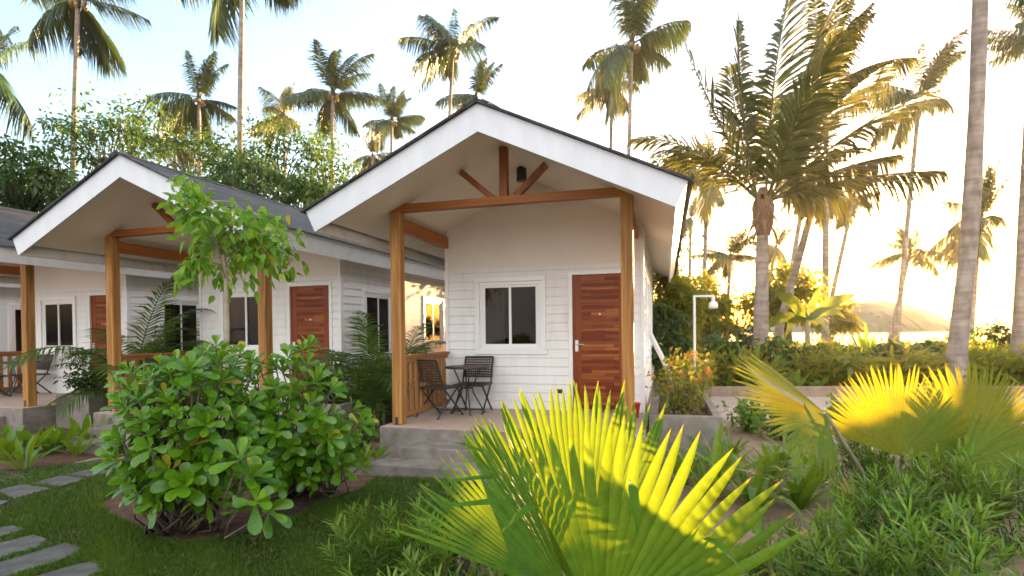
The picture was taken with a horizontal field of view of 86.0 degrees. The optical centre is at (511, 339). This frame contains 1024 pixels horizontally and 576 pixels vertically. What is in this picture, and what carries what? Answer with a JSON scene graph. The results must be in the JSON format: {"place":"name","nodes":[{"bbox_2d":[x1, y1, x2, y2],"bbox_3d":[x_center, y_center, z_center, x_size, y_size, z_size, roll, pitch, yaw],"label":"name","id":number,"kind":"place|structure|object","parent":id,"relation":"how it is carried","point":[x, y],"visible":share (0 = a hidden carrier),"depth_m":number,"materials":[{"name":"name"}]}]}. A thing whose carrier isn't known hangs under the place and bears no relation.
{"place":"outdoors","nodes":[
{"label":"outdoors","id":0,"kind":"place"},
{"bbox_2d":[0,385,1023,575],"bbox_3d":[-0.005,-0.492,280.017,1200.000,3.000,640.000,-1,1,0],"label":"ground","id":1,"kind":"structure","parent":0,"point":[779,510],"depth_m":5.04,"materials":[{"name":"soil"}]},
{"bbox_2d":[0,283,22,393],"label":"cottage","id":2,"kind":"structure","parent":1,"relation":"on","point":[10,320],"depth_m":13.44,"materials":[{"name":"white wood"}]},
{"bbox_2d":[6,303,21,358],"bbox_3d":[-12.159,-0.211,13.962,0.095,1.390,1.180,0,1,20],"label":"window","id":3,"kind":"structure","parent":2,"relation":"in","point":[13,309],"depth_m":13.55,"materials":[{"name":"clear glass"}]},
{"bbox_2d":[0,26,33,146],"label":"coconut palm","id":4,"kind":"object","parent":1,"relation":"on","point":[15,112],"visible":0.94,"depth_m":30.13,"materials":[{"name":"green plant"}]},
{"bbox_2d":[0,130,90,212],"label":"leafy tree","id":5,"kind":"object","parent":1,"relation":"on","point":[34,179],"visible":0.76,"depth_m":19.53,"materials":[{"name":"green plant"}]},
{"bbox_2d":[0,428,95,470],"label":"garden bed","id":6,"kind":"object","parent":1,"relation":"on","point":[55,457],"depth_m":7.27,"materials":[{"name":"soil"}]},
{"bbox_2d":[0,433,66,469],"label":"ginger plant","id":7,"kind":"object","parent":6,"relation":"on","point":[30,456],"visible":0.96,"depth_m":6.71,"materials":[{"name":"green plant"}]},
{"bbox_2d":[19,0,152,184],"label":"coconut palm","id":8,"kind":"object","parent":1,"relation":"on","point":[71,17],"visible":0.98,"depth_m":30.27,"materials":[{"name":"green plant"}]},
{"bbox_2d":[15,81,160,173],"bbox_3d":[-19.500,-5.099,25.488,5.493,13.398,6.064,-1,1,-30],"label":"leafy tree","id":9,"kind":"object","parent":1,"relation":"on","point":[70,130],"visible":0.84,"depth_m":25.32,"materials":[{"name":"green plant"}]},
{"bbox_2d":[0,206,199,431],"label":"cottage","id":10,"kind":"structure","parent":1,"relation":"on","point":[63,302],"depth_m":11.44,"materials":[{"name":"white wood"}]},
{"bbox_2d":[38,296,77,352],"bbox_3d":[-9.705,-0.309,11.753,1.180,1.210,0.095,0,1,18],"label":"window","id":11,"kind":"structure","parent":10,"relation":"in","point":[57,315],"depth_m":11.75,"materials":[{"name":"white glass"}]},
{"bbox_2d":[87,292,123,386],"bbox_3d":[-8.384,0.088,11.319,0.930,2.110,0.119,0,1,18],"label":"door","id":12,"kind":"structure","parent":10,"relation":"in","point":[96,302],"depth_m":11.40,"materials":[{"name":"brown wood"}]},
{"bbox_2d":[157,296,199,351],"bbox_3d":[-7.406,-0.240,12.280,0.095,1.390,1.180,0,1,18],"label":"window","id":13,"kind":"structure","parent":10,"relation":"in","point":[185,304],"depth_m":12.29,"materials":[{"name":"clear glass"}]},
{"bbox_2d":[0,275,216,418],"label":"areca palm","id":14,"kind":"object","parent":1,"relation":"on","point":[82,352],"visible":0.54,"depth_m":9.86,"materials":[{"name":"green plant"}]},
{"bbox_2d":[56,383,199,428],"bbox_3d":[-7.323,1.259,10.790,0.840,0.600,2.470,0,1,18],"label":"planter box","id":15,"kind":"object","parent":1,"relation":"on","point":[91,407],"visible":0.23,"depth_m":9.62,"materials":[{"name":"concrete"}]},
{"bbox_2d":[53,355,107,394],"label":"planter bush","id":16,"kind":"object","parent":15,"relation":"in","point":[74,382],"visible":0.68,"depth_m":10.00,"materials":[{"name":"green plant"}]},
{"bbox_2d":[92,89,182,155],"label":"leafy tree","id":17,"kind":"object","parent":1,"relation":"on","point":[143,112],"visible":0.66,"depth_m":28.86,"materials":[{"name":"green plant"}]},
{"bbox_2d":[124,123,225,179],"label":"leafy tree","id":18,"kind":"object","parent":1,"relation":"on","point":[189,142],"visible":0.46,"depth_m":29.66,"materials":[{"name":"green plant"}]},
{"bbox_2d":[142,50,236,176],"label":"coconut palm","id":19,"kind":"object","parent":1,"relation":"on","point":[186,109],"visible":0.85,"depth_m":45.63,"materials":[{"name":"green plant"}]},
{"bbox_2d":[7,151,445,455],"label":"cottage","id":20,"kind":"structure","parent":1,"relation":"on","point":[109,216],"depth_m":9.35,"materials":[{"name":"white wood"}]},
{"bbox_2d":[219,287,258,353],"bbox_3d":[-4.892,-0.339,10.106,1.180,1.210,0.095,0,1,17],"label":"window","id":21,"kind":"structure","parent":20,"relation":"in","point":[243,308],"depth_m":10.12,"materials":[{"name":"glass"}]},
{"bbox_2d":[287,282,333,399],"bbox_3d":[-3.561,0.058,9.694,0.930,2.110,0.119,0,1,17],"label":"door","id":22,"kind":"structure","parent":20,"relation":"in","point":[309,308],"depth_m":9.70,"materials":[{"name":"brown wood"}]},
{"bbox_2d":[358,288,391,361],"bbox_3d":[-2.639,-0.257,10.690,0.169,1.415,1.180,0,1,17],"label":"window","id":23,"kind":"structure","parent":20,"relation":"in","point":[377,302],"depth_m":10.74,"materials":[{"name":"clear glass"}]},
{"bbox_2d":[421,296,444,346],"bbox_3d":[-1.875,-0.408,13.015,0.095,1.190,1.180,0,1,17],"label":"window","id":24,"kind":"structure","parent":20,"relation":"in","point":[433,310],"depth_m":13.02,"materials":[{"name":"clear glass"}]},
{"bbox_2d":[174,122,287,197],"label":"leafy tree","id":25,"kind":"object","parent":1,"relation":"on","point":[230,153],"visible":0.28,"depth_m":22.44,"materials":[{"name":"green plant"}]},
{"bbox_2d":[0,459,485,575],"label":"lawn","id":26,"kind":"structure","parent":1,"relation":"on","point":[99,461],"depth_m":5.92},
{"bbox_2d":[0,534,47,558],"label":"stepping stone","id":27,"kind":"object","parent":26,"relation":"on","point":[16,544],"visible":0.64,"depth_m":4.23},
{"bbox_2d":[0,543,80,575],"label":"stepping stone","id":28,"kind":"object","parent":26,"relation":"on","point":[40,557],"visible":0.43,"depth_m":3.95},
{"bbox_2d":[36,561,104,575],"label":"stepping stone","id":29,"kind":"object","parent":26,"relation":"on","point":[83,569],"visible":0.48,"depth_m":3.74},
{"bbox_2d":[104,467,376,541],"bbox_3d":[-2.637,1.567,5.695,2.482,0.001,2.336,-1,1,-44],"label":"garden bed","id":30,"kind":"object","parent":26,"relation":"on","point":[300,502],"visible":0.14,"depth_m":5.11,"materials":[{"name":"soil"}]},
{"bbox_2d":[105,428,232,535],"bbox_3d":[-2.641,1.143,4.142,1.002,0.986,0.685,0,1,25],"label":"glossy shrub","id":31,"kind":"object","parent":30,"relation":"on","point":[183,479],"visible":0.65,"depth_m":3.97,"materials":[{"name":"green plant"}]},
{"bbox_2d":[90,335,278,536],"bbox_3d":[-2.595,0.801,4.224,1.393,1.667,1.018,-1,1,0],"label":"glossy shrub","id":32,"kind":"object","parent":30,"relation":"on","point":[146,423],"visible":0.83,"depth_m":4.11,"materials":[{"name":"green plant"}]},
{"bbox_2d":[156,172,308,429],"bbox_3d":[-2.929,-0.108,5.771,1.507,3.470,1.154,-1,1,0],"label":"young tree","id":33,"kind":"object","parent":30,"relation":"on","point":[196,201],"visible":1,"depth_m":5.67,"materials":[{"name":"green plant"}]},
{"bbox_2d":[180,437,293,539],"bbox_3d":[-2.141,1.160,4.070,1.164,0.944,0.573,0,1,38],"label":"glossy shrub","id":34,"kind":"object","parent":30,"relation":"on","point":[255,523],"visible":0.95,"depth_m":3.89,"materials":[{"name":"green plant"}]},
{"bbox_2d":[211,334,378,498],"bbox_3d":[-1.995,0.788,4.913,1.532,1.662,1.265,0,1,29],"label":"glossy shrub","id":35,"kind":"object","parent":30,"relation":"on","point":[281,439],"visible":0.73,"depth_m":4.71,"materials":[{"name":"green plant"}]},
{"bbox_2d":[279,429,371,497],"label":"glossy shrub","id":36,"kind":"object","parent":30,"relation":"on","point":[346,458],"visible":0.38,"depth_m":4.84,"materials":[{"name":"green plant"}]},
{"bbox_2d":[314,494,460,575],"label":"narrow leaf bush","id":37,"kind":"object","parent":26,"relation":"on","point":[338,522],"visible":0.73,"depth_m":3.36,"materials":[{"name":"plant"}]},
{"bbox_2d":[175,0,312,176],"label":"coconut palm","id":38,"kind":"object","parent":1,"relation":"on","point":[220,26],"visible":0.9,"depth_m":27.27,"materials":[{"name":"green plant"}]},
{"bbox_2d":[196,147,317,208],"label":"leafy tree","id":39,"kind":"object","parent":1,"relation":"on","point":[253,189],"visible":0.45,"depth_m":20.20,"materials":[{"name":"green plant"}]},
{"bbox_2d":[248,81,305,193],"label":"coconut palm","id":40,"kind":"object","parent":1,"relation":"on","point":[279,107],"visible":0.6,"depth_m":52.44,"materials":[{"name":"green plant"}]},
{"bbox_2d":[211,95,346,195],"bbox_3d":[-11.231,-5.100,26.544,6.324,13.197,4.394,0,1,13],"label":"leafy tree","id":41,"kind":"object","parent":1,"relation":"on","point":[304,144],"visible":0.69,"depth_m":26.55,"materials":[{"name":"green plant"}]},
{"bbox_2d":[263,168,343,208],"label":"leafy tree","id":42,"kind":"object","parent":1,"relation":"on","point":[314,190],"visible":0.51,"depth_m":21.10,"materials":[{"name":"green plant"}]},
{"bbox_2d":[287,119,364,199],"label":"leafy tree","id":43,"kind":"object","parent":1,"relation":"on","point":[338,170],"visible":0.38,"depth_m":28.72,"materials":[{"name":"green plant"}]},
{"bbox_2d":[281,39,389,187],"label":"coconut palm","id":44,"kind":"object","parent":1,"relation":"on","point":[343,101],"visible":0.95,"depth_m":47.62,"materials":[{"name":"green plant"}]},
{"bbox_2d":[292,390,419,438],"bbox_3d":[-2.491,1.228,9.190,0.840,0.600,2.470,0,1,17],"label":"planter box","id":45,"kind":"object","parent":1,"relation":"on","point":[346,407],"visible":0.17,"depth_m":8.30,"materials":[{"name":"concrete"}]},
{"bbox_2d":[299,310,439,442],"bbox_3d":[-2.126,0.579,8.328,2.106,1.972,2.630,-1,1,-24],"label":"areca palm","id":46,"kind":"object","parent":1,"relation":"on","point":[375,383],"visible":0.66,"depth_m":7.98,"materials":[{"name":"green plant"}]},
{"bbox_2d":[351,130,389,173],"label":"coconut palm","id":47,"kind":"object","parent":1,"relation":"on","point":[372,159],"visible":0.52,"depth_m":65.75,"materials":[{"name":"green plant"}]},
{"bbox_2d":[340,322,445,400],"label":"areca palm","id":48,"kind":"object","parent":1,"relation":"on","point":[427,343],"visible":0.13,"depth_m":9.84,"materials":[{"name":"green plant"}]},
{"bbox_2d":[362,83,425,155],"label":"coconut palm","id":49,"kind":"object","parent":1,"relation":"on","point":[395,129],"visible":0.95,"depth_m":57.53,"materials":[{"name":"green plant"}]},
{"bbox_2d":[337,511,522,575],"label":"narrow leaf bush","id":50,"kind":"object","parent":1,"relation":"on","point":[406,567],"visible":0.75,"depth_m":2.87,"materials":[{"name":"plant"}]},
{"bbox_2d":[372,478,492,575],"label":"narrow leaf bush","id":51,"kind":"object","parent":1,"relation":"on","point":[417,510],"visible":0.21,"depth_m":3.54,"materials":[{"name":"plant"}]},
{"bbox_2d":[396,8,499,115],"bbox_3d":[-4.646,-11.372,40.073,6.940,25.273,8.551,-1,1,-30],"label":"coconut palm","id":52,"kind":"object","parent":1,"relation":"on","point":[430,64],"visible":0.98,"depth_m":39.26,"materials":[{"name":"green plant"}]},
{"bbox_2d":[434,59,503,113],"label":"coconut palm","id":53,"kind":"object","parent":1,"relation":"on","point":[482,76],"visible":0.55,"depth_m":49.06,"materials":[{"name":"green plant"}]},
{"bbox_2d":[300,97,692,491],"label":"cottage","id":54,"kind":"structure","parent":1,"relation":"on","point":[552,251],"depth_m":8.00,"materials":[{"name":"wood"}]},
{"bbox_2d":[415,359,463,419],"bbox_3d":[-1.069,0.697,7.916,0.488,0.844,0.598,0,1,34],"label":"bistro chair","id":55,"kind":"object","parent":54,"relation":"on","point":[442,386],"visible":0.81,"depth_m":7.75,"materials":[{"name":"black metal"}]},
{"bbox_2d":[452,356,493,414],"bbox_3d":[-0.585,0.686,8.364,0.488,0.844,0.598,0,1,16],"label":"bistro chair","id":56,"kind":"object","parent":54,"relation":"on","point":[478,384],"visible":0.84,"depth_m":8.50,"materials":[{"name":"black metal"}]},
{"bbox_2d":[474,275,547,353],"bbox_3d":[-0.027,-0.370,8.573,1.180,1.210,0.095,0,1,16],"label":"window","id":57,"kind":"structure","parent":54,"relation":"in","point":[510,312],"depth_m":8.57,"materials":[{"name":"white glass"}]},
{"bbox_2d":[568,269,621,411],"bbox_3d":[1.315,0.025,8.202,0.930,2.110,0.119,0,1,16],"label":"door","id":58,"kind":"structure","parent":54,"relation":"in","point":[594,300],"depth_m":8.23,"materials":[{"name":"brown wood"}]},
{"bbox_2d":[388,379,807,575],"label":"fan palm","id":59,"kind":"object","parent":1,"relation":"on","point":[555,507],"visible":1,"depth_m":2.15,"materials":[{"name":"green plant"}]},
{"bbox_2d":[570,81,642,148],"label":"coconut palm","id":60,"kind":"object","parent":1,"relation":"on","point":[601,100],"visible":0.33,"depth_m":43.23,"materials":[{"name":"green plant"}]},
{"bbox_2d":[580,0,692,155],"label":"coconut palm","id":61,"kind":"object","parent":1,"relation":"on","point":[615,63],"visible":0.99,"depth_m":37.69,"materials":[{"name":"green plant"}]},
{"bbox_2d":[651,298,696,392],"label":"leafy tree","id":62,"kind":"object","parent":1,"relation":"on","point":[667,328],"visible":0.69,"depth_m":12.71,"materials":[{"name":"green plant"}]},
{"bbox_2d":[649,393,722,466],"bbox_3d":[2.401,1.195,7.729,0.840,0.600,2.470,0,1,16],"label":"planter box","id":63,"kind":"object","parent":1,"relation":"on","point":[707,418],"visible":0.41,"depth_m":6.56,"materials":[{"name":"concrete"}]},
{"bbox_2d":[640,343,716,414],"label":"planter bush","id":64,"kind":"object","parent":63,"relation":"in","point":[674,402],"visible":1,"depth_m":6.84,"materials":[{"name":"green plant"}]},
{"bbox_2d":[655,352,718,409],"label":"planter bush","id":65,"kind":"object","parent":63,"relation":"on","point":[686,365],"visible":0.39,"depth_m":7.56,"materials":[{"name":"green plant"}]},
{"bbox_2d":[652,265,722,378],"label":"leafy tree","id":66,"kind":"object","parent":1,"relation":"on","point":[677,292],"visible":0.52,"depth_m":14.00,"materials":[{"name":"green plant"}]},
{"bbox_2d":[674,131,738,280],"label":"coconut palm","id":67,"kind":"object","parent":1,"relation":"on","point":[709,202],"visible":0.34,"depth_m":37.02,"materials":[{"name":"green plant"}]},
{"bbox_2d":[692,266,747,349],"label":"leafy tree","id":68,"kind":"object","parent":1,"relation":"on","point":[719,322],"visible":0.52,"depth_m":18.52,"materials":[{"name":"green plant"}]},
{"bbox_2d":[654,422,788,500],"bbox_3d":[1.982,1.203,5.240,1.196,0.657,1.295,0,1,35],"label":"lily plant","id":69,"kind":"object","parent":1,"relation":"on","point":[699,470],"visible":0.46,"depth_m":5.31,"materials":[{"name":"green plant"}]},
{"bbox_2d":[688,228,756,319],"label":"coconut palm","id":70,"kind":"object","parent":1,"relation":"on","point":[722,260],"visible":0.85,"depth_m":43.86,"materials":[{"name":"green plant"}]},
{"bbox_2d":[701,331,750,376],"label":"leafy shrub","id":71,"kind":"object","parent":1,"relation":"on","point":[713,338],"visible":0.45,"depth_m":15.65,"materials":[{"name":"green plant"}]},
{"bbox_2d":[716,390,774,434],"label":"garden bush","id":72,"kind":"object","parent":1,"relation":"on","point":[744,410],"visible":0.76,"depth_m":8.65,"materials":[{"name":"green plant"}]},
{"bbox_2d":[681,429,825,532],"bbox_3d":[2.188,1.265,5.019,1.017,0.958,1.583,-1,1,-12],"label":"lily plant","id":73,"kind":"object","parent":1,"relation":"on","point":[754,489],"visible":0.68,"depth_m":4.93,"materials":[{"name":"green plant"}]},
{"bbox_2d":[732,442,803,492],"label":"lily plant","id":74,"kind":"object","parent":1,"relation":"on","point":[771,460],"visible":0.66,"depth_m":5.76,"materials":[{"name":"green plant"}]},
{"bbox_2d":[750,224,794,279],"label":"coconut palm","id":75,"kind":"object","parent":1,"relation":"on","point":[776,253],"visible":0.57,"depth_m":47.47,"materials":[{"name":"green plant"}]},
{"bbox_2d":[732,516,815,575],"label":"narrow leaf bush","id":76,"kind":"object","parent":1,"relation":"on","point":[757,569],"visible":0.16,"depth_m":3.37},
{"bbox_2d":[751,330,812,370],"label":"leafy shrub","id":77,"kind":"object","parent":1,"relation":"on","point":[775,341],"visible":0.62,"depth_m":15.30,"materials":[{"name":"green plant"}]},
{"bbox_2d":[730,258,837,344],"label":"leafy tree","id":78,"kind":"object","parent":1,"relation":"on","point":[803,292],"visible":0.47,"depth_m":21.37,"materials":[{"name":"green plant"}]},
{"bbox_2d":[626,0,962,347],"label":"coconut palm","id":79,"kind":"object","parent":1,"relation":"on","point":[786,143],"visible":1,"depth_m":16.80,"materials":[{"name":"green plant"}]},
{"bbox_2d":[731,437,876,511],"bbox_3d":[2.678,1.274,4.942,1.464,0.646,1.097,-1,1,5],"label":"lily plant","id":80,"kind":"object","parent":1,"relation":"on","point":[808,483],"visible":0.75,"depth_m":4.89,"materials":[{"name":"green plant"}]},
{"bbox_2d":[773,145,852,338],"bbox_3d":[10.797,-2.799,19.999,3.336,8.394,1.888,-1,1,-20],"label":"coconut palm","id":81,"kind":"object","parent":1,"relation":"on","point":[791,284],"visible":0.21,"depth_m":19.87,"materials":[{"name":"green plant"}]},
{"bbox_2d":[769,287,860,343],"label":"banana plant","id":82,"kind":"object","parent":1,"relation":"on","point":[792,302],"visible":0.86,"depth_m":16.96,"materials":[{"name":"green plant"}]},
{"bbox_2d":[755,524,893,575],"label":"narrow leaf bush","id":83,"kind":"object","parent":1,"relation":"on","point":[780,555],"visible":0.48,"depth_m":2.93,"materials":[{"name":"plant"}]},
{"bbox_2d":[794,297,864,341],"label":"leafy tree","id":84,"kind":"object","parent":1,"relation":"on","point":[849,322],"visible":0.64,"depth_m":34.84,"materials":[{"name":"green plant"}]},
{"bbox_2d":[750,0,922,341],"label":"coconut palm","id":85,"kind":"object","parent":1,"relation":"on","point":[863,19],"visible":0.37,"depth_m":24.82,"materials":[{"name":"green plant"}]},
{"bbox_2d":[653,333,1023,385],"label":"undergrowth","id":86,"kind":"object","parent":1,"relation":"on","point":[814,363],"visible":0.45,"depth_m":14.48,"materials":[{"name":"green plant"}]},
{"bbox_2d":[653,386,1023,396],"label":"kerb wall","id":87,"kind":"structure","parent":1,"relation":"on","point":[806,391],"depth_m":13.15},
{"bbox_2d":[813,163,874,342],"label":"coconut palm","id":88,"kind":"object","parent":1,"relation":"on","point":[853,214],"visible":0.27,"depth_m":35.88,"materials":[{"name":"green plant"}]},
{"bbox_2d":[815,445,913,502],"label":"narrow leaf bush","id":89,"kind":"object","parent":1,"relation":"on","point":[855,469],"visible":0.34,"depth_m":5.04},
{"bbox_2d":[729,351,1023,507],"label":"fan palm","id":90,"kind":"object","parent":1,"relation":"on","point":[877,421],"visible":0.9,"depth_m":4.65,"materials":[{"name":"green plant"}]},
{"bbox_2d":[811,462,961,575],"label":"narrow leaf bush","id":91,"kind":"object","parent":1,"relation":"on","point":[868,499],"visible":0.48,"depth_m":3.52,"materials":[{"name":"plant"}]},
{"bbox_2d":[769,499,1004,575],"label":"narrow leaf bush","id":92,"kind":"object","parent":1,"relation":"on","point":[815,523],"visible":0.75,"depth_m":2.79,"materials":[{"name":"plant"}]},
{"bbox_2d":[833,429,953,506],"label":"narrow leaf bush","id":93,"kind":"object","parent":1,"relation":"on","point":[855,445],"visible":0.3,"depth_m":5.12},
{"bbox_2d":[868,225,955,342],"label":"coconut palm","id":94,"kind":"object","parent":1,"relation":"on","point":[922,260],"visible":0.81,"depth_m":39.71,"materials":[{"name":"green plant"}]},
{"bbox_2d":[863,28,970,342],"bbox_3d":[25.304,-8.633,34.283,6.595,19.324,5.687,-1,1,-41],"label":"coconut palm","id":95,"kind":"object","parent":1,"relation":"on","point":[943,62],"visible":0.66,"depth_m":33.83,"materials":[{"name":"green plant"}]},
{"bbox_2d":[829,440,1023,571],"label":"narrow leaf bush","id":96,"kind":"object","parent":1,"relation":"on","point":[993,484],"visible":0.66,"depth_m":3.60,"materials":[{"name":"plant"}]},
{"bbox_2d":[831,490,1023,575],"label":"narrow leaf bush","id":97,"kind":"object","parent":1,"relation":"on","point":[974,564],"visible":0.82,"depth_m":2.78,"materials":[{"name":"plant"}]},
{"bbox_2d":[861,434,1015,515],"bbox_3d":[3.633,1.141,4.730,1.103,0.769,0.830,0,1,42],"label":"narrow leaf bush","id":98,"kind":"object","parent":1,"relation":"on","point":[883,462],"visible":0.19,"depth_m":4.77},
{"bbox_2d":[879,432,1023,570],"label":"narrow leaf bush","id":99,"kind":"object","parent":1,"relation":"on","point":[1002,508],"visible":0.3,"depth_m":3.81,"materials":[{"name":"plant"}]},
{"bbox_2d":[941,0,988,385],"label":"coconut palm","id":100,"kind":"object","parent":1,"relation":"on","point":[957,348],"visible":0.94,"depth_m":13.82,"materials":[{"name":"grey plant"}]},
{"bbox_2d":[924,158,1020,340],"bbox_3d":[32.208,-5.753,38.249,5.143,13.280,6.789,0,1,27],"label":"coconut palm","id":101,"kind":"object","parent":1,"relation":"on","point":[951,247],"visible":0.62,"depth_m":37.54,"materials":[{"name":"green plant"}]},
{"bbox_2d":[928,0,1023,358],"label":"coconut palm","id":102,"kind":"object","parent":1,"relation":"on","point":[1017,335],"visible":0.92,"depth_m":15.91,"materials":[{"name":"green plant"}]},
{"bbox_2d":[933,450,1023,554],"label":"narrow leaf bush","id":103,"kind":"object","parent":1,"relation":"on","point":[1018,468],"visible":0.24,"depth_m":3.87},
{"bbox_2d":[969,318,1011,350],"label":"leafy shrub","id":104,"kind":"object","parent":1,"relation":"on","point":[995,329],"visible":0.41,"depth_m":18.83,"materials":[{"name":"green plant"}]},
{"bbox_2d":[987,0,1023,82],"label":"coconut palm","id":105,"kind":"object","parent":1,"relation":"on","point":[1016,43],"visible":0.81,"depth_m":30.45,"materials":[{"name":"green plant"}]},
{"bbox_2d":[0,0,1023,327],"label":"sky","id":106,"kind":"structure","parent":0,"point":[542,46],"materials":[{"name":"white"}]},
{"bbox_2d":[710,397,1023,450],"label":"path","id":107,"kind":"structure","parent":0,"point":[732,402],"depth_m":11.91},
{"bbox_2d":[730,330,1010,346],"bbox_3d":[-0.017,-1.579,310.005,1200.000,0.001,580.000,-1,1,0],"label":"sea","id":108,"kind":"structure","parent":0,"point":[919,336],"depth_m":170.57,"materials":[{"name":"white liquid"}]},
{"bbox_2d":[742,301,1011,332],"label":"hill","id":109,"kind":"structure","parent":0,"point":[876,316],"depth_m":417.92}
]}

